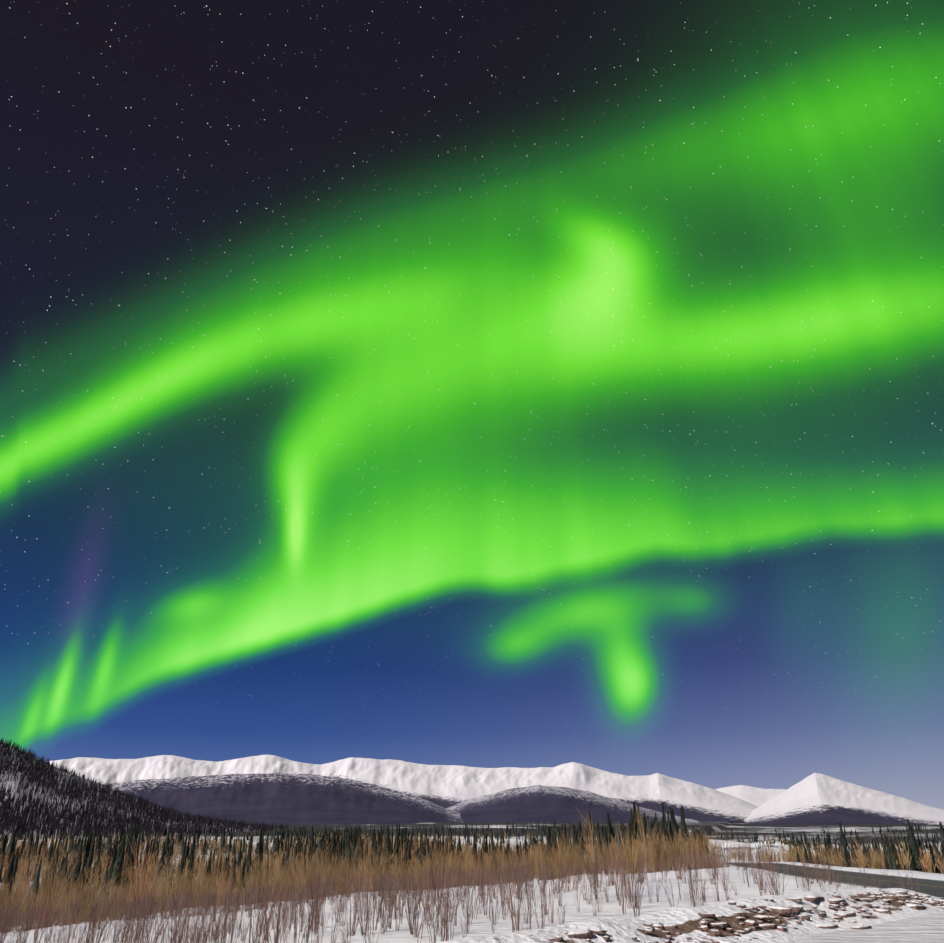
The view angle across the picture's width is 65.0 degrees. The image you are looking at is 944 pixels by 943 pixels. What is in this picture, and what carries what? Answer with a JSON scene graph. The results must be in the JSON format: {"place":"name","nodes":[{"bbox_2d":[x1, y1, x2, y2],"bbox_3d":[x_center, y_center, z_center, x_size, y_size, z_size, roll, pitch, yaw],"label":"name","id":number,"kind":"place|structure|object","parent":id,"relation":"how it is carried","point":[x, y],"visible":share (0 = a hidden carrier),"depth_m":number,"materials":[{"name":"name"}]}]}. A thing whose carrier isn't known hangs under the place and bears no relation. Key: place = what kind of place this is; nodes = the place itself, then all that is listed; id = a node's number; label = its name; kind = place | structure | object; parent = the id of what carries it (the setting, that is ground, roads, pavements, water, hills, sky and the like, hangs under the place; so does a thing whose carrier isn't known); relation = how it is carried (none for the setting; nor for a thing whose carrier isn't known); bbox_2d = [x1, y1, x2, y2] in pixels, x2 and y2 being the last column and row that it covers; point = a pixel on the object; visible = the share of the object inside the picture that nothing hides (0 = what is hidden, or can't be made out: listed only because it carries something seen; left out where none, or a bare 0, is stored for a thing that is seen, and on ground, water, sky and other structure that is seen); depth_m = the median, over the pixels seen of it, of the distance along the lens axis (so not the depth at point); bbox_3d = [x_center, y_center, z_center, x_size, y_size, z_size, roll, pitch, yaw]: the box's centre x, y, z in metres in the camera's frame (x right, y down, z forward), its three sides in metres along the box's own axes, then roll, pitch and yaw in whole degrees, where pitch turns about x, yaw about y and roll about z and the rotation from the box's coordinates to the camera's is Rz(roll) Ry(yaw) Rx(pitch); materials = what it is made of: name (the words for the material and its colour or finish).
{"place":"outdoors","nodes":[
{"label":"outdoors","id":0,"kind":"place"},
{"bbox_2d":[0,744,274,840],"bbox_3d":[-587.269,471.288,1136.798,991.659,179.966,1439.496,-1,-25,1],"label":"hillside trees","id":1,"kind":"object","parent":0,"point":[21,791],"depth_m":1047.93,"materials":[{"name":"green plant"}]},
{"bbox_2d":[0,738,305,839],"bbox_3d":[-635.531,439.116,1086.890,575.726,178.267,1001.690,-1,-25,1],"label":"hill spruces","id":2,"kind":"object","parent":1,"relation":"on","point":[119,822],"visible":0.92,"depth_m":1050.89,"materials":[{"name":"plant"}]},
{"bbox_2d":[112,773,462,824],"bbox_3d":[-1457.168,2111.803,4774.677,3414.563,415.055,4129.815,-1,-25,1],"label":"hill","id":3,"kind":"structure","parent":0,"point":[294,799],"depth_m":4930.96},
{"bbox_2d":[49,755,757,821],"bbox_3d":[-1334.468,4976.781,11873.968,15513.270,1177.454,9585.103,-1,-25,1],"label":"snowy range","id":4,"kind":"structure","parent":0,"point":[445,786],"depth_m":12695.23,"materials":[{"name":"white snow"}]},
{"bbox_2d":[0,822,943,942],"bbox_3d":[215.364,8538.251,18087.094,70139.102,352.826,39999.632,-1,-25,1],"label":"ground","id":5,"kind":"structure","parent":0,"point":[929,928],"depth_m":21.94,"materials":[{"name":"white snow"}]},
{"bbox_2d":[0,830,939,897],"bbox_3d":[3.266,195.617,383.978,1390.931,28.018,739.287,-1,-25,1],"label":"spruce trees","id":6,"kind":"object","parent":5,"relation":"on","point":[392,855],"visible":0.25,"depth_m":233.60,"materials":[{"name":"green plant"}]},
{"bbox_2d":[0,806,941,942],"bbox_3d":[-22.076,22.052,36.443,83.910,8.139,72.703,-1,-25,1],"label":"shrubs","id":7,"kind":"object","parent":5,"relation":"on","point":[386,885],"visible":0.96,"depth_m":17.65,"materials":[{"name":"brown plant"}]},
{"bbox_2d":[0,802,943,910],"bbox_3d":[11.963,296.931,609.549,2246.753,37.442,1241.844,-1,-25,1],"label":"spruce forest","id":8,"kind":"object","parent":5,"relation":"on","point":[350,836],"visible":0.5,"depth_m":246.37,"materials":[{"name":"green plant"}]},
{"bbox_2d":[437,888,943,942],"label":"bank","id":9,"kind":"structure","parent":5,"relation":"on","point":[686,920],"depth_m":12.16,"materials":[{"name":"white snow"}]},
{"bbox_2d":[491,889,943,942],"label":"rocks","id":10,"kind":"object","parent":9,"relation":"on","point":[837,901],"visible":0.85,"depth_m":13.07,"materials":[{"name":"brown stone"}]},
{"bbox_2d":[713,841,783,854],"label":"shrubs","id":11,"kind":"object","parent":5,"relation":"on","point":[754,847],"visible":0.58,"depth_m":465.34,"materials":[{"name":"grey"}]},
{"bbox_2d":[688,831,941,873],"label":"shrubs","id":12,"kind":"object","parent":5,"relation":"on","point":[937,869],"visible":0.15,"depth_m":194.13,"materials":[{"name":"brown plant"}]},
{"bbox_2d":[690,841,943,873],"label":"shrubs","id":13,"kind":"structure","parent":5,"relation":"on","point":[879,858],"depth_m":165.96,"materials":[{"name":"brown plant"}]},
{"bbox_2d":[862,819,929,872],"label":"spruce trees","id":14,"kind":"object","parent":5,"relation":"on","point":[914,848],"visible":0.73,"depth_m":154.90,"materials":[{"name":"green plant"}]},
{"bbox_2d":[0,0,943,809],"label":"sky","id":15,"kind":"structure","parent":0,"point":[470,383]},
{"bbox_2d":[446,785,699,823],"bbox_3d":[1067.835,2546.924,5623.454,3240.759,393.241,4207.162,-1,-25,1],"label":"hill","id":16,"kind":"structure","parent":0,"point":[541,804],"depth_m":5839.79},
{"bbox_2d":[714,785,785,806],"bbox_3d":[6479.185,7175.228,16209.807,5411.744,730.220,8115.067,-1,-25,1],"label":"snowy mountain","id":17,"kind":"structure","parent":0,"point":[757,796],"depth_m":17128.22,"materials":[{"name":"white snow"}]},
{"bbox_2d":[728,863,943,898],"bbox_3d":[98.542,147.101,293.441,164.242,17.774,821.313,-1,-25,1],"label":"road","id":18,"kind":"structure","parent":0,"point":[931,889],"depth_m":44.62,"materials":[{"name":"grey asphalt"}]},
{"bbox_2d":[711,863,869,888],"bbox_3d":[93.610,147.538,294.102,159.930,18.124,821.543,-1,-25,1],"label":"snow bank","id":19,"kind":"structure","parent":18,"relation":"on","point":[851,886],"depth_m":37.13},
{"bbox_2d":[711,859,943,880],"bbox_3d":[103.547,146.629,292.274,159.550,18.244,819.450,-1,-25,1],"label":"snow bank","id":20,"kind":"structure","parent":18,"relation":"on","point":[923,876],"depth_m":55.78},
{"bbox_2d":[754,863,936,886],"bbox_3d":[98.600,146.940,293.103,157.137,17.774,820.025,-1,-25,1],"label":"road line","id":21,"kind":"object","parent":18,"relation":"on","point":[858,877],"visible":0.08,"depth_m":47.04,"materials":[{"name":"yellow paint"}]},
{"bbox_2d":[744,773,943,824],"bbox_3d":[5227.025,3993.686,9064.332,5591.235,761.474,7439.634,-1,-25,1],"label":"snowy mountain","id":22,"kind":"structure","parent":0,"point":[817,799],"depth_m":8076.51,"materials":[{"name":"white snow"}]}
]}

